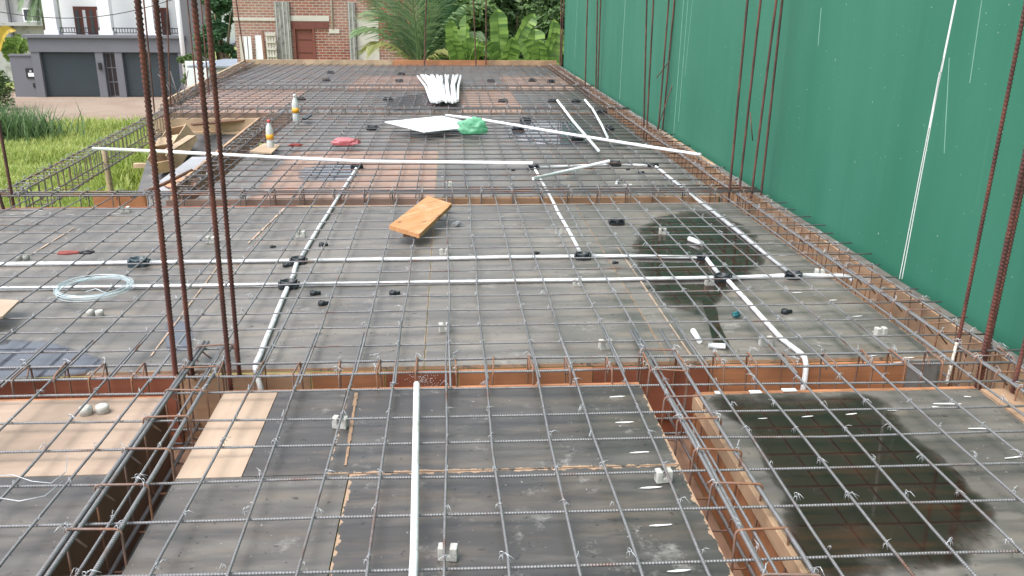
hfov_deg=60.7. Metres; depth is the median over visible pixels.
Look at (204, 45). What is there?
starter bar
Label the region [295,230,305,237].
spacer block
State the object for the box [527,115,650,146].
formwork sheet
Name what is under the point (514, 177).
formwork sheet
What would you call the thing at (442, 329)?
spacer block
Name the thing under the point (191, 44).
starter bar
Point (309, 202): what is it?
formwork board
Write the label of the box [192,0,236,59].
leafy tree
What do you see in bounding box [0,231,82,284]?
formwork sheet
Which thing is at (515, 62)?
formwork board
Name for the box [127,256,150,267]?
junction box
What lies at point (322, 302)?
conduit plug
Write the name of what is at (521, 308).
rebar mat
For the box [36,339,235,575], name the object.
rebar cage
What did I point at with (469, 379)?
formwork board
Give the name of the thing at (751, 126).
rebar offcut
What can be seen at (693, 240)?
conduit offcut
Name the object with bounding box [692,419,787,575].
formwork board
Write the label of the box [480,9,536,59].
banana plant
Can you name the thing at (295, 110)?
plastic bottle
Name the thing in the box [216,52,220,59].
leafy tree
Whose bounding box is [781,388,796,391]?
plastic scrap
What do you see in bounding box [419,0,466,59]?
banana plant
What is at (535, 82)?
formwork sheet
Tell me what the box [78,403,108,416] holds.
spacer block
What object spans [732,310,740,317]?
wire tangle
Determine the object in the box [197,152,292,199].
formwork sheet
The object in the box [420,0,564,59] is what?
leafy tree
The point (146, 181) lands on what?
formwork sheet
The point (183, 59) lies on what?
leafy tree
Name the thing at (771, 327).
pvc conduit
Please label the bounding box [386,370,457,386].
formwork board
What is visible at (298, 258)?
junction box
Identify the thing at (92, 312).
spacer block
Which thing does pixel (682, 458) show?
formwork board
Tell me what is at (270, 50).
timber rack
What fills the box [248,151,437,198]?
formwork sheet
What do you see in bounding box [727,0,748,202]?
starter bar
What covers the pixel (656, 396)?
formwork board
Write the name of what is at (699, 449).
rebar cage
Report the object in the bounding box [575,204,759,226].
formwork sheet
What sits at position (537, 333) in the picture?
formwork sheet
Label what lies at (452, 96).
pvc conduit
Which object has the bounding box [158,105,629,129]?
rebar cage
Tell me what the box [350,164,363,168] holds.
junction box
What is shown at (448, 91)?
pvc conduit
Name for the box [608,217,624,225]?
junction box
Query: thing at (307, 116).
rag
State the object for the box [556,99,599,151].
pvc conduit
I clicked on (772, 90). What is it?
starter bar
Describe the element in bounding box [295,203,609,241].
formwork board
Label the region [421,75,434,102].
pvc conduit
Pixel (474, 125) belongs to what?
plastic bag
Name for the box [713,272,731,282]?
junction box
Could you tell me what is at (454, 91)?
pvc conduit
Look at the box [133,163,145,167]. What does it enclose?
joist
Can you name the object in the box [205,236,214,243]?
spacer block
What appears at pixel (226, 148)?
rebar cage
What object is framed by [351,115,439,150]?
formwork sheet
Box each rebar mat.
[0,178,993,388]
[0,307,1023,575]
[140,86,621,119]
[161,106,738,198]
[210,63,584,87]
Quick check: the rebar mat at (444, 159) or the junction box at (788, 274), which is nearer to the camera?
the junction box at (788, 274)
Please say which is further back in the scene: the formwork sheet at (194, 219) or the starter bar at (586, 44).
the starter bar at (586, 44)
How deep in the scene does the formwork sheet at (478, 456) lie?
3.28 m
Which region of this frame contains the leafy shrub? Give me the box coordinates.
[0,70,14,109]
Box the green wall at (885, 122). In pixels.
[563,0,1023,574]
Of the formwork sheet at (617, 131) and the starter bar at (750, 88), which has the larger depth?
the formwork sheet at (617, 131)
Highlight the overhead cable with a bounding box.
[1,0,170,18]
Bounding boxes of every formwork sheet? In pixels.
[0,208,115,231]
[0,229,265,376]
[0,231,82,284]
[0,398,161,477]
[0,475,108,575]
[87,207,282,230]
[94,374,202,376]
[122,474,348,575]
[138,134,250,206]
[146,157,205,194]
[157,228,432,374]
[163,90,304,112]
[176,392,277,478]
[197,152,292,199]
[206,72,294,88]
[242,391,346,476]
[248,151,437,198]
[265,66,369,88]
[265,115,371,151]
[268,206,432,228]
[276,92,377,112]
[327,384,678,474]
[329,465,733,575]
[347,77,426,87]
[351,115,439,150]
[360,66,431,75]
[364,92,459,112]
[424,226,669,368]
[427,66,505,87]
[433,205,586,227]
[435,147,579,197]
[439,115,546,147]
[459,92,524,112]
[500,76,573,87]
[512,92,607,113]
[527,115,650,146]
[548,147,719,196]
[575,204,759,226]
[589,225,937,364]
[700,389,1023,575]
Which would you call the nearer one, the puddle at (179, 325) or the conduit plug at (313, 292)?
the puddle at (179, 325)
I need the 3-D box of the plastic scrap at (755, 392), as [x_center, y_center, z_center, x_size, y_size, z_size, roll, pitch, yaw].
[1.008,0.430,3.625,0.050,0.004,0.025,-1,19,-4]
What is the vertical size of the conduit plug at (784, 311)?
0.024 m
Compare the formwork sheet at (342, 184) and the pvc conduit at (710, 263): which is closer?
the pvc conduit at (710, 263)
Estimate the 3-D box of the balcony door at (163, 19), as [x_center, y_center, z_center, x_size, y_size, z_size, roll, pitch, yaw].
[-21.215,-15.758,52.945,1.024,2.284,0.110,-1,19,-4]
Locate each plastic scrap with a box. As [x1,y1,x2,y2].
[749,390,761,393]
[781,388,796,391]
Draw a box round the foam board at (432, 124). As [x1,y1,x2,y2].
[385,116,461,132]
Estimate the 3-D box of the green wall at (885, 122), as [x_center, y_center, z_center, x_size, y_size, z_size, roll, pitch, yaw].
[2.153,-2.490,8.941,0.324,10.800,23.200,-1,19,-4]
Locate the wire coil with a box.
[53,274,134,301]
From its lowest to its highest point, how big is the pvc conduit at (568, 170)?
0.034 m
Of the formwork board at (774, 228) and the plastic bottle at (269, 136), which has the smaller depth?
the formwork board at (774, 228)
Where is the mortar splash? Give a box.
[410,374,447,385]
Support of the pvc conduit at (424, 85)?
on the rebar mat at (383, 88)
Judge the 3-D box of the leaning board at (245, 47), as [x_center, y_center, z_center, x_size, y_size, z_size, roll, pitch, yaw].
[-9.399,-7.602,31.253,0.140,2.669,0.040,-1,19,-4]
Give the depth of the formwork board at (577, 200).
7.14 m
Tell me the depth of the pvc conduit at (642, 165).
8.42 m
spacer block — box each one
[15,254,29,260]
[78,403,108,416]
[86,309,103,316]
[120,206,129,212]
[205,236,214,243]
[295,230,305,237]
[332,415,348,429]
[438,542,457,561]
[439,249,448,255]
[439,322,450,332]
[555,228,562,234]
[573,278,581,286]
[598,338,612,349]
[654,467,672,483]
[659,228,666,233]
[704,277,714,285]
[758,336,773,346]
[814,268,824,273]
[873,326,887,334]
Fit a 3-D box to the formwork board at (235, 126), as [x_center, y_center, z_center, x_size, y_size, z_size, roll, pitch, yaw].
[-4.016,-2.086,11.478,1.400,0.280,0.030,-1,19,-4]
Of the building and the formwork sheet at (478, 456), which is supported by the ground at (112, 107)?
the building
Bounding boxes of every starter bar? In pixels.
[0,121,15,207]
[0,193,4,208]
[133,0,184,437]
[143,0,154,112]
[152,0,194,375]
[166,0,171,110]
[187,0,196,95]
[191,0,233,390]
[200,0,209,93]
[204,0,211,82]
[204,0,241,374]
[236,0,245,63]
[424,0,426,66]
[473,0,476,64]
[485,0,486,64]
[559,0,561,65]
[561,0,564,66]
[584,0,587,95]
[595,0,597,88]
[597,0,600,89]
[643,0,647,138]
[646,0,653,140]
[658,0,669,129]
[662,0,674,129]
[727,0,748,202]
[737,0,761,207]
[748,0,777,215]
[760,0,783,194]
[947,2,1023,386]
[974,149,1023,388]
[979,177,1023,389]
[1010,337,1023,393]
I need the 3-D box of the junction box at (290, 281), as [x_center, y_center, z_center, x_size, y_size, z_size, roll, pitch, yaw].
[-1.240,-0.026,4.865,0.118,0.047,0.118,-1,19,-4]
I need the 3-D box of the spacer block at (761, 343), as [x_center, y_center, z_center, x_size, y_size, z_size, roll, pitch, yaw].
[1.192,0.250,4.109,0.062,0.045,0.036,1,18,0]
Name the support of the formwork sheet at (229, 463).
on the formwork board
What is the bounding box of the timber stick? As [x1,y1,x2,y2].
[130,169,193,198]
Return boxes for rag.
[302,114,311,119]
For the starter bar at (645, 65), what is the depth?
10.28 m
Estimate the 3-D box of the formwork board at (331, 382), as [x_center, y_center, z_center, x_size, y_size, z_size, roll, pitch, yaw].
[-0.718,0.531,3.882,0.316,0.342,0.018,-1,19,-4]
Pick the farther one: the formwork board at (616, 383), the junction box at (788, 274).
the junction box at (788, 274)
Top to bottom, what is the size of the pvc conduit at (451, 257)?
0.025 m
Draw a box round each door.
[72,6,99,34]
[159,8,170,34]
[295,29,313,59]
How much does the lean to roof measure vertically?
3.082 m
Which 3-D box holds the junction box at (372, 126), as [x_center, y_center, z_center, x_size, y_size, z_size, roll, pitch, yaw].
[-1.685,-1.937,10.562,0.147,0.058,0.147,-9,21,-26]
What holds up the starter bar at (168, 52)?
on the formwork sheet at (223, 111)
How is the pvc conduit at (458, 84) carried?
on the pvc conduit
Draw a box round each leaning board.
[239,36,243,60]
[243,36,248,58]
[247,36,252,58]
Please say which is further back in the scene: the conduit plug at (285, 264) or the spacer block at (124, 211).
the spacer block at (124, 211)
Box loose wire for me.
[0,457,67,501]
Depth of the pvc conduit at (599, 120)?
11.00 m
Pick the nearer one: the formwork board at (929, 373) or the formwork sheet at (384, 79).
the formwork board at (929, 373)
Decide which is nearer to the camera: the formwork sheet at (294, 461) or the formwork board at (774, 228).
the formwork sheet at (294, 461)
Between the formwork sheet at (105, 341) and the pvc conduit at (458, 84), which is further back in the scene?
the pvc conduit at (458, 84)
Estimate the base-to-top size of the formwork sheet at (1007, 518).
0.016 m
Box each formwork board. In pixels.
[0,206,294,208]
[0,375,184,446]
[0,396,174,469]
[43,406,172,575]
[93,194,147,206]
[119,485,171,574]
[153,118,256,131]
[154,131,240,133]
[157,113,592,137]
[166,198,438,206]
[168,60,244,105]
[170,117,261,199]
[172,434,690,481]
[179,372,311,446]
[205,89,575,90]
[237,382,638,390]
[242,59,392,65]
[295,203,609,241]
[312,371,384,388]
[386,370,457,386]
[393,60,487,65]
[439,196,718,204]
[459,367,592,385]
[488,60,556,65]
[591,89,614,117]
[593,365,708,434]
[616,110,651,142]
[619,105,656,128]
[651,128,705,182]
[659,129,715,164]
[682,469,743,575]
[689,386,975,467]
[692,397,807,572]
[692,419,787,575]
[705,164,802,253]
[708,361,906,391]
[713,165,815,227]
[800,228,1015,390]
[811,228,1023,366]
[855,357,940,385]
[904,359,938,387]
[980,388,1023,422]
[1011,366,1023,400]
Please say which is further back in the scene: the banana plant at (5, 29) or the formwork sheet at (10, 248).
the banana plant at (5, 29)
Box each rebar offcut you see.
[170,71,181,105]
[178,84,198,105]
[182,71,187,103]
[657,86,671,129]
[750,112,752,140]
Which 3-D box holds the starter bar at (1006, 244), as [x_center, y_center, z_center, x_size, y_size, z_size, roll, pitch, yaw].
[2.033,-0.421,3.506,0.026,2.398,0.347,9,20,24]
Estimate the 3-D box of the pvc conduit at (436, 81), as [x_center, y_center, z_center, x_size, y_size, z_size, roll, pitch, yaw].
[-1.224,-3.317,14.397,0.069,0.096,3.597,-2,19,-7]
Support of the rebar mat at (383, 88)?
on the formwork sheet at (223, 111)
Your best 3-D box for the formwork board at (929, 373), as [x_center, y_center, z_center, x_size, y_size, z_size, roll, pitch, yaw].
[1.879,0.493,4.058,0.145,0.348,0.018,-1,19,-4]
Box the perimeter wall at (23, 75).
[8,54,36,96]
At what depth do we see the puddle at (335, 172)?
7.97 m
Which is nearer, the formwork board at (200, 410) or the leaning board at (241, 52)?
the formwork board at (200, 410)
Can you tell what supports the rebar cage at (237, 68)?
on the rebar mat at (518, 70)
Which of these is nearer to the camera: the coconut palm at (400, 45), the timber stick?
the timber stick
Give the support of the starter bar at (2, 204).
on the formwork board at (154, 207)
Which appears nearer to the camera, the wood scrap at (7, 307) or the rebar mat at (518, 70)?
the wood scrap at (7, 307)
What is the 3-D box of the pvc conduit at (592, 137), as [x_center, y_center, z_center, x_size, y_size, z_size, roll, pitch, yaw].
[0.512,-1.793,10.043,0.117,0.045,3.960,-16,24,-40]
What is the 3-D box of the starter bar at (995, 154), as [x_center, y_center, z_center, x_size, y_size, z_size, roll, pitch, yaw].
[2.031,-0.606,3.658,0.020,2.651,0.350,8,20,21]
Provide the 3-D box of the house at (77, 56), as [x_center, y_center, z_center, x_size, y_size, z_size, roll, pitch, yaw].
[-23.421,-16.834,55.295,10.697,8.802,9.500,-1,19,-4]
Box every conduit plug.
[282,262,292,267]
[310,290,320,295]
[318,300,328,305]
[389,290,399,294]
[781,308,791,314]
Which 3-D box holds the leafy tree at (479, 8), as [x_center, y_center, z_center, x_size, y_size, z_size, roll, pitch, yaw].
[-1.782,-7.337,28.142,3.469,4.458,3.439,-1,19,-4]
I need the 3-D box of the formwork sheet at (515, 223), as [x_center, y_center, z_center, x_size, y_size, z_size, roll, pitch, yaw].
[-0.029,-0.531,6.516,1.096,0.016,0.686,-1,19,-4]
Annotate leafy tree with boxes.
[176,47,208,84]
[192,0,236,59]
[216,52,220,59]
[405,0,510,59]
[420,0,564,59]
[484,0,564,58]
[516,1,564,66]
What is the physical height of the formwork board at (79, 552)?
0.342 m
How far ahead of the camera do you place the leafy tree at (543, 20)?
28.64 m
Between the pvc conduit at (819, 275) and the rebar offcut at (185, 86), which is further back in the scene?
the rebar offcut at (185, 86)
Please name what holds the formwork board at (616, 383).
on the formwork board at (682, 458)
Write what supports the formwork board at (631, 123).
on the formwork board
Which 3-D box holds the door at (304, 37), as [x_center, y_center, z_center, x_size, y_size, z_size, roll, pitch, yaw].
[-7.455,-7.861,31.791,0.611,2.954,0.065,-1,19,-4]
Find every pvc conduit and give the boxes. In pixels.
[0,261,126,264]
[0,283,277,290]
[92,147,532,164]
[149,259,288,264]
[253,286,288,389]
[290,262,298,277]
[298,276,712,286]
[300,167,356,255]
[307,254,573,262]
[408,381,419,575]
[417,75,431,102]
[420,74,431,101]
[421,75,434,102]
[425,74,437,103]
[430,74,440,101]
[432,74,442,101]
[437,75,443,100]
[440,75,446,102]
[444,74,450,102]
[445,114,701,156]
[451,74,453,103]
[453,74,458,102]
[456,75,461,101]
[532,160,609,179]
[534,167,581,251]
[540,164,608,167]
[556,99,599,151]
[584,99,608,137]
[591,254,696,258]
[621,164,647,166]
[655,165,786,271]
[705,257,719,272]
[726,280,808,389]
[732,273,783,279]
[802,273,853,280]
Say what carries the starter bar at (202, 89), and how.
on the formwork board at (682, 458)
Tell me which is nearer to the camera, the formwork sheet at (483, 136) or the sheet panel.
the formwork sheet at (483, 136)
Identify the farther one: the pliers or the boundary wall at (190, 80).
the boundary wall at (190, 80)
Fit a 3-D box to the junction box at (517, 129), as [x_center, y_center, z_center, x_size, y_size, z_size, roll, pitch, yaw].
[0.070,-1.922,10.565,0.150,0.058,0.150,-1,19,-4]
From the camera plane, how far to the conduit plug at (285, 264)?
5.22 m
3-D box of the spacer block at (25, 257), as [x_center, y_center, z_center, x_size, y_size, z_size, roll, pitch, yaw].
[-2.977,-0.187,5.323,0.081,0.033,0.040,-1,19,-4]
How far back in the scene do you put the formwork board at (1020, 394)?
3.83 m
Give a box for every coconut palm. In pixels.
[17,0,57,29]
[348,0,487,59]
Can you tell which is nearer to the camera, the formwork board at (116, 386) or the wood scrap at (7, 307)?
the formwork board at (116, 386)
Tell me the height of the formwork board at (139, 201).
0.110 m
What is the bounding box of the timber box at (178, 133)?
[147,124,197,173]
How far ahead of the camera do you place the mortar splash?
3.85 m
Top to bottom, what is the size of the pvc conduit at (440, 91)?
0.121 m
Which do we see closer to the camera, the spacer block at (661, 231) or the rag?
the spacer block at (661, 231)
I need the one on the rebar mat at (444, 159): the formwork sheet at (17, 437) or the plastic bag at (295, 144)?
the plastic bag at (295, 144)
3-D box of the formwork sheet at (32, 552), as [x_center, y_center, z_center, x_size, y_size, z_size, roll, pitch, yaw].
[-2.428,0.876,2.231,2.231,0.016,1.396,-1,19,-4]
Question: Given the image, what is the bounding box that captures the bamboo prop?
[101,150,113,190]
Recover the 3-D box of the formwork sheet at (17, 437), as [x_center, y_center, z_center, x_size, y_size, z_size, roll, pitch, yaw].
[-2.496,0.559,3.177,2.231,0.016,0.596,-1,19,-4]
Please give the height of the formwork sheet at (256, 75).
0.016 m
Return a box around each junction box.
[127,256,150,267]
[278,278,299,289]
[289,255,307,264]
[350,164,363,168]
[366,125,378,130]
[511,126,523,130]
[520,117,530,121]
[527,164,539,169]
[569,136,582,140]
[574,251,590,260]
[596,110,606,113]
[601,125,614,130]
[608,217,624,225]
[609,160,620,166]
[695,252,710,260]
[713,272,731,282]
[784,270,802,279]
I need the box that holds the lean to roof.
[187,59,237,76]
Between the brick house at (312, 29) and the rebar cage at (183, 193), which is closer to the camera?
the rebar cage at (183, 193)
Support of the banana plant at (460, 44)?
on the ground at (112, 107)
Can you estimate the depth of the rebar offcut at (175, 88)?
11.65 m
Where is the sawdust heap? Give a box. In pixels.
[165,177,200,187]
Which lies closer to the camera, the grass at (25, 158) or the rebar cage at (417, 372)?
the rebar cage at (417, 372)
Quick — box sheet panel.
[255,35,263,58]
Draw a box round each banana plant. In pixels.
[0,25,15,89]
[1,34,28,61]
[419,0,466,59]
[445,15,484,59]
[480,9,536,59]
[515,19,563,65]
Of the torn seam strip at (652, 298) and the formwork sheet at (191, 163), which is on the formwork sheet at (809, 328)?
the torn seam strip at (652, 298)
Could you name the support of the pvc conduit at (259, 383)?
on the formwork sheet at (327, 337)
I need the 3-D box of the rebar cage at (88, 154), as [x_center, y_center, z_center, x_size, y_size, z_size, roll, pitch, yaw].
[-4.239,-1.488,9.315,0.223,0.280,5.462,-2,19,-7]
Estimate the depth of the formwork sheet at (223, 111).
13.25 m
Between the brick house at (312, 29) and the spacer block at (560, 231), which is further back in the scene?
the brick house at (312, 29)
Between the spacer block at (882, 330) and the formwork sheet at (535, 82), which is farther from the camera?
the formwork sheet at (535, 82)
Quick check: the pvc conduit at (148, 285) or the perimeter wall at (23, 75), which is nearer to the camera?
the pvc conduit at (148, 285)
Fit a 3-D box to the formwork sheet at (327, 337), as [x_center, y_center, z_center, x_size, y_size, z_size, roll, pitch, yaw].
[-1.044,-0.025,4.963,1.146,0.016,2.426,-1,19,-4]
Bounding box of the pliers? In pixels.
[57,250,94,254]
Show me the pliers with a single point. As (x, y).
(72, 252)
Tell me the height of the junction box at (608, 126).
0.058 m
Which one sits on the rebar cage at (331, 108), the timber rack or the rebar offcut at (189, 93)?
the rebar offcut at (189, 93)
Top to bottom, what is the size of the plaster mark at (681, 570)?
0.001 m
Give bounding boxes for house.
[21,0,235,96]
[232,0,427,64]
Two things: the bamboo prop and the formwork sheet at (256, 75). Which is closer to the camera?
the bamboo prop
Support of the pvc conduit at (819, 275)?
on the formwork sheet at (809, 328)
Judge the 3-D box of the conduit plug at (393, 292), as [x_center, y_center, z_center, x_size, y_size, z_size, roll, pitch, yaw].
[-0.638,0.027,4.760,0.060,0.024,0.040,-1,19,-4]
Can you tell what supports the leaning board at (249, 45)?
on the ground at (112, 107)
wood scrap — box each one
[0,299,19,318]
[250,143,279,153]
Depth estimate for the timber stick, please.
7.61 m
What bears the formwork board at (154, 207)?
on the formwork board
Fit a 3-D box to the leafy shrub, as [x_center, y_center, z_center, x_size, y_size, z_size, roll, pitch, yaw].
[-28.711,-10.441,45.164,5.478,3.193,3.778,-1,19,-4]
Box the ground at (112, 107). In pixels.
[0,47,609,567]
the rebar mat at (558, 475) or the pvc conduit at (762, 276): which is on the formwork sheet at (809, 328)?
the pvc conduit at (762, 276)
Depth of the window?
59.04 m
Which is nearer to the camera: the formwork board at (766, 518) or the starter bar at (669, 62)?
the formwork board at (766, 518)
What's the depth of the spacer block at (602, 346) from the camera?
4.04 m
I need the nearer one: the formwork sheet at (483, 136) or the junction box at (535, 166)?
the junction box at (535, 166)
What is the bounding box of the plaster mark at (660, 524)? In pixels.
[649,524,671,525]
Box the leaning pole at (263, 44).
[261,31,265,58]
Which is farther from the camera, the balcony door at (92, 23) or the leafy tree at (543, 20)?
the balcony door at (92, 23)
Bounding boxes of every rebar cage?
[0,107,176,207]
[0,343,1023,445]
[1,183,762,211]
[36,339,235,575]
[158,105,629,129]
[160,60,254,106]
[168,111,283,199]
[206,82,592,99]
[548,64,1023,400]
[629,329,824,575]
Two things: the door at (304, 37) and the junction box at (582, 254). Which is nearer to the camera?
the junction box at (582, 254)
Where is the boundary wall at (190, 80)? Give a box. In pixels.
[185,61,208,87]
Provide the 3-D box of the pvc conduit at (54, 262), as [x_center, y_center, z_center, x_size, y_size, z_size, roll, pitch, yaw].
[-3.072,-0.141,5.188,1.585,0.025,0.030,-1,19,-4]
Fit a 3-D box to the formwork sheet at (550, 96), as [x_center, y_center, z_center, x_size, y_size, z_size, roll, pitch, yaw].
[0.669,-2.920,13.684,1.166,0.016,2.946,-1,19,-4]
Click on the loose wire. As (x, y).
(36, 481)
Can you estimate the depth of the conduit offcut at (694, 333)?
4.17 m
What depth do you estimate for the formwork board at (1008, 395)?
3.57 m
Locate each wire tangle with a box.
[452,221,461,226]
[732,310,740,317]
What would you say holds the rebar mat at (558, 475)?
on the formwork board at (1008, 395)
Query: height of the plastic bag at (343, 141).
0.076 m
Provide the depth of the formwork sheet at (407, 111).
12.46 m
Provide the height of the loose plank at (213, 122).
0.042 m
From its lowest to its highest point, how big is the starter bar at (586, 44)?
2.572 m
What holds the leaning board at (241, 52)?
on the ground at (112, 107)
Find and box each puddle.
[0,340,101,379]
[165,320,192,351]
[299,165,357,180]
[389,94,435,110]
[504,121,591,144]
[635,212,763,309]
[703,300,729,347]
[716,394,991,575]
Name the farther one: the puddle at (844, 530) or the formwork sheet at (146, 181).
the formwork sheet at (146, 181)
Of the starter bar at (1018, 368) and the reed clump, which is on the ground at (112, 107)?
the reed clump
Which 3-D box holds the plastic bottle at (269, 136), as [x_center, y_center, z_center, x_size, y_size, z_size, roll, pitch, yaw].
[-2.454,-1.556,8.859,0.074,0.288,0.073,-1,19,-4]
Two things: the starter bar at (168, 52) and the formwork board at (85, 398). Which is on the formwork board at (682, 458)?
the formwork board at (85, 398)
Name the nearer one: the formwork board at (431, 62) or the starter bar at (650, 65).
the starter bar at (650, 65)
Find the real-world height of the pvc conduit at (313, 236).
0.025 m
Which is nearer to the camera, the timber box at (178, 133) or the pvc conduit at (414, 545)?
the pvc conduit at (414, 545)
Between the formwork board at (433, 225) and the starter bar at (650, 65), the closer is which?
the formwork board at (433, 225)
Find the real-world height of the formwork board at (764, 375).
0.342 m
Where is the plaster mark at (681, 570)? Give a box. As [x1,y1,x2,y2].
[667,569,690,571]
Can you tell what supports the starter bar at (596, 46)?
on the formwork board
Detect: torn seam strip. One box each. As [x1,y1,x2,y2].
[30,228,73,254]
[150,267,216,355]
[248,208,284,242]
[344,393,357,464]
[615,244,691,354]
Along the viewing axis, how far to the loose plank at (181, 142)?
10.41 m
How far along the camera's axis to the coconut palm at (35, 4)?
54.65 m
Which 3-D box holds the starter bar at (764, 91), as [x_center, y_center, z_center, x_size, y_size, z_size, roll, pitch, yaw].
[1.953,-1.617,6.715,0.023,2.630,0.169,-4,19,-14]
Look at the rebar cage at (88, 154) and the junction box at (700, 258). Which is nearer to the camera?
the junction box at (700, 258)
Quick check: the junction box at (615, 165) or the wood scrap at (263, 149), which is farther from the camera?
the wood scrap at (263, 149)
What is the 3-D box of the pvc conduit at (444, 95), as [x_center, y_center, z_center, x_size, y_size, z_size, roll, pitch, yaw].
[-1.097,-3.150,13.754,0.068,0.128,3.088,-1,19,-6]
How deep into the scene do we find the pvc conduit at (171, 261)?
5.27 m
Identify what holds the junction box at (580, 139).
on the formwork sheet at (617, 131)
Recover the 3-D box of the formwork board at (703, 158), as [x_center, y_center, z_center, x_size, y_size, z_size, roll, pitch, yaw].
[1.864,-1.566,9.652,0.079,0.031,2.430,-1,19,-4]
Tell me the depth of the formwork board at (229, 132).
11.45 m
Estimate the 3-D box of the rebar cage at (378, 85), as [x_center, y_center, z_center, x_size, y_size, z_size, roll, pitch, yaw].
[-1.871,-3.353,15.051,6.600,0.343,0.189,-1,19,-4]
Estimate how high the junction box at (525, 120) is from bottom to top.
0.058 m
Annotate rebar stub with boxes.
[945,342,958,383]
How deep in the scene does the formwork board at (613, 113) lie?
14.05 m
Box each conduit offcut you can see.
[687,236,703,245]
[690,328,701,343]
[708,343,725,348]
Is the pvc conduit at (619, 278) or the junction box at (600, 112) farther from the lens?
the junction box at (600, 112)
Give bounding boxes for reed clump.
[0,98,98,143]
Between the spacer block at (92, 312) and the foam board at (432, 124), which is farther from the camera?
the foam board at (432, 124)
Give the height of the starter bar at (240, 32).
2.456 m
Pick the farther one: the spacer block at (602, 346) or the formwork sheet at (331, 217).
the formwork sheet at (331, 217)
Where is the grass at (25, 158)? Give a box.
[0,113,156,207]
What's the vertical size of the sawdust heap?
0.055 m
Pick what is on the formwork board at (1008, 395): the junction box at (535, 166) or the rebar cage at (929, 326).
the rebar cage at (929, 326)
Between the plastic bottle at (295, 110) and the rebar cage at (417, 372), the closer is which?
the rebar cage at (417, 372)
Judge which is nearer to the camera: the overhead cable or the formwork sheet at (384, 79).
the formwork sheet at (384, 79)
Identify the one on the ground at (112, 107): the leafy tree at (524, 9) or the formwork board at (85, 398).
the leafy tree at (524, 9)
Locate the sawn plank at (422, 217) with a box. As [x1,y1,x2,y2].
[389,196,451,237]
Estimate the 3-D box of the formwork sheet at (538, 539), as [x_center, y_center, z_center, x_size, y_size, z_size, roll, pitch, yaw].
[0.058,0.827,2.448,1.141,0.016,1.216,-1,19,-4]
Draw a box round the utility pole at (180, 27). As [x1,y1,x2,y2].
[175,0,186,88]
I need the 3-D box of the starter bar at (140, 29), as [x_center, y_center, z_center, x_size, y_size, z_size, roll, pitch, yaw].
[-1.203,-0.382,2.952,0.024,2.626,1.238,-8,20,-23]
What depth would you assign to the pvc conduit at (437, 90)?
13.49 m
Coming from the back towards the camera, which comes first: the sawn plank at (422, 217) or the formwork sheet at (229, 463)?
the sawn plank at (422, 217)
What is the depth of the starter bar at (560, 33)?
19.92 m
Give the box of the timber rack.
[265,32,276,58]
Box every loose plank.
[164,135,195,149]
[191,120,244,125]
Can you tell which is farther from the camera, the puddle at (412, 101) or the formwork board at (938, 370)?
the puddle at (412, 101)
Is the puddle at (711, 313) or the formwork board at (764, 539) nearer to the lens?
the formwork board at (764, 539)
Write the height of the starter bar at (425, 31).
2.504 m
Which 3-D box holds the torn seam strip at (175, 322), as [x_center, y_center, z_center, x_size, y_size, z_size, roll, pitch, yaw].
[-1.692,0.074,4.613,0.012,0.001,1.455,-1,19,-6]
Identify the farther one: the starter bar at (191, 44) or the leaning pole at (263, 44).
the leaning pole at (263, 44)
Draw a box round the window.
[22,8,41,21]
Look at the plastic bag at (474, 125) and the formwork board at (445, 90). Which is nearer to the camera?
the plastic bag at (474, 125)
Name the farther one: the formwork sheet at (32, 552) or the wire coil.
the wire coil
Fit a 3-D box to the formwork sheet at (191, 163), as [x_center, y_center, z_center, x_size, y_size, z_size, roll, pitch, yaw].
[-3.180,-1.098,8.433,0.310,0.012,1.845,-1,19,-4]
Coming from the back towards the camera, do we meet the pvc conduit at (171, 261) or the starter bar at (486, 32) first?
the starter bar at (486, 32)
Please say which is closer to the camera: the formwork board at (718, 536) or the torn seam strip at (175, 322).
the formwork board at (718, 536)
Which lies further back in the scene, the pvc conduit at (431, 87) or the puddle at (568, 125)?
the pvc conduit at (431, 87)
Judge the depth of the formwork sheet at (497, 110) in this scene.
13.48 m
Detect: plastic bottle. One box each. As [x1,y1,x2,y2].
[266,120,273,147]
[292,94,299,121]
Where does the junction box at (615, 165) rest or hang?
on the formwork sheet at (612, 183)
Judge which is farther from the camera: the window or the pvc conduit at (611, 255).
the window
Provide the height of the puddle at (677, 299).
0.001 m
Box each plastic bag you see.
[288,143,302,145]
[330,137,360,145]
[456,116,487,133]
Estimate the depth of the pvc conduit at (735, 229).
6.28 m
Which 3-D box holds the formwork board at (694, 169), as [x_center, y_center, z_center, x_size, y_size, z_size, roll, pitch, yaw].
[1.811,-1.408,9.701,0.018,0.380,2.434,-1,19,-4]
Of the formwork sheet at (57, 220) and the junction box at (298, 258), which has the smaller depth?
the junction box at (298, 258)
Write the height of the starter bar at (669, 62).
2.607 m
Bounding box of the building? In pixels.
[0,0,62,80]

